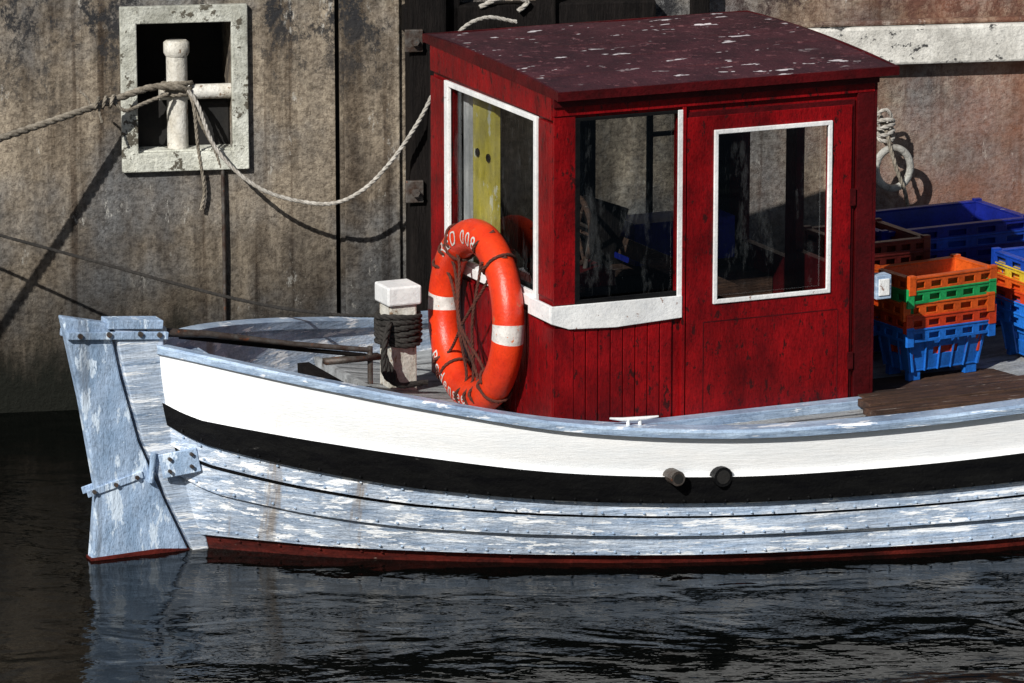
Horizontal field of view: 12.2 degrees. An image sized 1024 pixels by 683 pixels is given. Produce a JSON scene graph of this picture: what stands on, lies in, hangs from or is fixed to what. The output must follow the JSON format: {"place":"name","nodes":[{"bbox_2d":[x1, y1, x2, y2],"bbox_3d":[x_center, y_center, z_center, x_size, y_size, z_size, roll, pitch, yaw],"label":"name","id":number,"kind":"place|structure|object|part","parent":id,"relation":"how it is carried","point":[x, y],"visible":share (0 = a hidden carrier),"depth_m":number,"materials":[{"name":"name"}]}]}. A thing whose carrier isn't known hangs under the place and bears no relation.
{"place":"outdoors","nodes":[
{"label":"outdoors","id":0,"kind":"place"},
{"bbox_2d":[0,410,1023,682],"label":"water","id":1,"kind":"structure","parent":0,"point":[70,612],"depth_m":18.35,"materials":[{"name":"black liquid"}]},
{"bbox_2d":[58,10,1023,562],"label":"fishing boat","id":2,"kind":"object","parent":1,"relation":"on","point":[702,376],"visible":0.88,"depth_m":19.13,"materials":[{"name":"white paint"}]},
{"bbox_2d":[0,234,428,388],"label":"mooring rope","id":3,"kind":"object","parent":2,"relation":"attached to","point":[386,333],"visible":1,"depth_m":19.70,"materials":[{"name":"black fabric"}]},
{"bbox_2d":[428,218,523,408],"bbox_3d":[-0.151,-0.098,19.547,0.157,0.808,0.798,-3,13,-24],"label":"lifebuoy","id":4,"kind":"object","parent":2,"relation":"on","point":[460,246],"visible":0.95,"depth_m":19.43,"materials":[{"name":"orange plastic"}]},
{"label":"window panes","id":5,"kind":"part","parent":2,"relation":"part of","materials":[{"name":"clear glass"}]},
{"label":"window frames","id":6,"kind":"part","parent":2,"relation":"part of","materials":[{"name":"white paint"}]},
{"bbox_2d":[873,316,995,380],"bbox_3d":[1.763,0.012,20.178,0.456,0.242,0.284,-8,15,-30],"label":"fish crate","id":7,"kind":"object","parent":2,"relation":"on","point":[919,344],"visible":0.78,"depth_m":20.08,"materials":[{"name":"blue plastic"}]},
{"bbox_2d":[874,303,996,359],"bbox_3d":[1.765,-0.041,20.166,0.456,0.242,0.284,-7,15,-29],"label":"fish crate","id":8,"kind":"object","parent":7,"relation":"on","point":[941,319],"visible":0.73,"depth_m":20.05,"materials":[{"name":"plastic"}]},
{"bbox_2d":[874,291,994,337],"bbox_3d":[1.757,-0.094,20.150,0.456,0.242,0.284,-7,15,-28],"label":"fish crate","id":9,"kind":"object","parent":8,"relation":"on","point":[902,312],"visible":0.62,"depth_m":20.03,"materials":[{"name":"orange plastic"}]},
{"bbox_2d":[889,278,996,313],"bbox_3d":[1.762,-0.148,20.140,0.456,0.242,0.284,-8,15,-30],"label":"fish crate","id":10,"kind":"object","parent":9,"relation":"on","point":[942,293],"visible":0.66,"depth_m":19.99,"materials":[{"name":"green plastic"}]},
{"bbox_2d":[874,253,997,313],"bbox_3d":[1.766,-0.202,20.130,0.456,0.242,0.284,-8,15,-31],"label":"fish crate","id":11,"kind":"object","parent":10,"relation":"on","point":[912,277],"visible":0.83,"depth_m":20.08,"materials":[{"name":"orange plastic"}]},
{"bbox_2d":[996,304,1023,354],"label":"fish crate","id":12,"kind":"object","parent":2,"relation":"on","point":[1013,324],"visible":0.69,"depth_m":20.40,"materials":[{"name":"blue plastic"}]},
{"bbox_2d":[995,293,1023,347],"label":"fish crate","id":13,"kind":"object","parent":12,"relation":"on","point":[1018,306],"visible":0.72,"depth_m":20.36,"materials":[{"name":"blue plastic"}]},
{"bbox_2d":[996,280,1023,307],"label":"fish crate","id":14,"kind":"object","parent":13,"relation":"on","point":[1009,293],"visible":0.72,"depth_m":20.34,"materials":[{"name":"plastic"}]},
{"bbox_2d":[997,269,1023,295],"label":"fish crate","id":15,"kind":"object","parent":14,"relation":"on","point":[1008,282],"visible":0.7,"depth_m":20.33,"materials":[{"name":"orange plastic"}]},
{"bbox_2d":[995,261,1023,284],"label":"fish crate","id":16,"kind":"object","parent":15,"relation":"on","point":[1016,273],"visible":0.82,"depth_m":20.32,"materials":[{"name":"yellow plastic"}]},
{"bbox_2d":[991,246,1023,276],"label":"fish crate","id":17,"kind":"object","parent":16,"relation":"on","point":[1012,256],"visible":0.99,"depth_m":20.39,"materials":[{"name":"blue plastic"}]},
{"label":"quay ground","id":18,"kind":"structure","parent":0,"visible":0},
{"bbox_2d":[0,0,1023,412],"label":"concrete panels","id":19,"kind":"object","parent":18,"relation":"on","point":[70,186],"visible":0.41,"depth_m":21.46,"materials":[{"name":"grey concrete"}]},
{"bbox_2d":[119,3,248,172],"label":"recess frame","id":20,"kind":"structure","parent":19,"relation":"attached to","point":[144,138],"depth_m":21.30,"materials":[{"name":"paint"}]},
{"bbox_2d":[158,38,230,148],"bbox_3d":[-1.422,-1.091,21.461,0.330,0.555,0.298,-2,13,-10],"label":"recessed bollard","id":21,"kind":"object","parent":20,"relation":"attached to","point":[176,51],"visible":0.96,"depth_m":21.33,"materials":[{"name":"metal"}]},
{"bbox_2d":[0,80,192,141],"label":"mooring rope","id":22,"kind":"object","parent":21,"relation":"attached to","point":[165,86],"visible":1,"depth_m":21.09,"materials":[{"name":"beige fabric"}]},
{"bbox_2d":[188,94,205,210],"bbox_3d":[-1.403,-0.841,21.340,0.078,0.527,0.036,4,14,17],"label":"mooring rope","id":23,"kind":"object","parent":20,"relation":"attached to","point":[199,155],"visible":1,"depth_m":21.33,"materials":[{"name":"beige fabric"}]},
{"bbox_2d":[196,108,220,167],"bbox_3d":[-1.363,-0.933,21.321,0.146,0.335,0.045,0,13,0],"label":"mooring rope","id":24,"kind":"object","parent":20,"relation":"attached to","point":[202,128],"visible":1,"depth_m":21.30,"materials":[{"name":"beige fabric"}]},
{"bbox_2d":[221,170,226,320],"bbox_3d":[-1.287,-0.387,21.468,0.017,0.780,0.022,-8,15,-32],"label":"steel rod","id":25,"kind":"object","parent":19,"relation":"on","point":[223,207],"visible":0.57,"depth_m":21.45,"materials":[{"name":"brown metal"}]},
{"bbox_2d":[343,0,400,314],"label":"pilaster","id":26,"kind":"object","parent":19,"relation":"attached to","point":[372,121],"visible":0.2,"depth_m":21.48,"materials":[{"name":"concrete"}]},
{"bbox_2d":[401,0,709,310],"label":"fender pile","id":27,"kind":"object","parent":19,"relation":"attached to","point":[419,18],"visible":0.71,"depth_m":21.38,"materials":[{"name":"wood"}]},
{"bbox_2d":[187,15,516,205],"bbox_3d":[-0.712,-1.022,21.261,1.484,0.820,0.222,-1,13,-3],"label":"mooring rope","id":28,"kind":"object","parent":27,"relation":"attached to","point":[355,194],"visible":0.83,"depth_m":21.26,"materials":[{"name":"beige fabric"}]},
{"bbox_2d":[479,0,529,11],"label":"mooring rope","id":29,"kind":"object","parent":27,"relation":"attached to","point":[519,9],"visible":1,"depth_m":21.34,"materials":[{"name":"white fabric"}]},
{"bbox_2d":[876,137,913,191],"bbox_3d":[1.729,-0.811,21.835,0.191,0.243,0.190,0,13,0],"label":"mooring ring","id":30,"kind":"object","parent":19,"relation":"attached to","point":[881,154],"visible":0.91,"depth_m":21.77,"materials":[{"name":"paint"}]},
{"bbox_2d":[877,107,908,206],"bbox_3d":[1.730,-0.800,21.785,0.175,0.532,0.117,1,13,5],"label":"hanging rope","id":31,"kind":"object","parent":30,"relation":"hanging from","point":[886,129],"visible":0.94,"depth_m":21.72,"materials":[{"name":"white fabric"}]},
{"bbox_2d":[791,15,1023,64],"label":"ledge","id":32,"kind":"object","parent":19,"relation":"attached to","point":[948,40],"depth_m":21.76,"materials":[{"name":"concrete"}]},
{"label":"fish crate","id":33,"kind":"object","parent":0,"visible":0},
{"bbox_2d":[803,241,929,264],"bbox_3d":[1.509,-0.296,20.496,0.386,0.252,0.424,-6,14,-26],"label":"fish crate","id":34,"kind":"object","parent":33,"relation":"on","point":[924,254],"visible":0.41,"depth_m":20.35,"materials":[{"name":"orange plastic"}]},
{"bbox_2d":[803,218,930,255],"bbox_3d":[1.509,-0.351,20.483,0.386,0.252,0.424,-7,15,-26],"label":"fish crate","id":35,"kind":"object","parent":34,"relation":"on","point":[903,240],"visible":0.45,"depth_m":20.37,"materials":[{"name":"orange plastic"}]},
{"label":"fish crate","id":36,"kind":"object","parent":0,"visible":0},
{"bbox_2d":[968,256,990,264],"bbox_3d":[1.823,-0.273,20.937,0.766,0.272,0.444,-6,14,-26],"label":"fish crate","id":37,"kind":"object","parent":36,"relation":"on","point":[986,259],"visible":0.02,"depth_m":20.78,"materials":[{"name":"blue plastic"}]},
{"bbox_2d":[930,241,1023,258],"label":"fish crate","id":38,"kind":"object","parent":37,"relation":"on","point":[976,251],"visible":0.11,"depth_m":20.75,"materials":[{"name":"blue plastic"}]},
{"bbox_2d":[876,227,1023,250],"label":"fish crate","id":39,"kind":"object","parent":38,"relation":"on","point":[978,239],"visible":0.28,"depth_m":20.75,"materials":[{"name":"blue plastic"}]},
{"bbox_2d":[875,197,1023,240],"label":"fish crate","id":40,"kind":"object","parent":39,"relation":"on","point":[974,216],"visible":0.48,"depth_m":21.03,"materials":[{"name":"blue plastic"}]}
]}

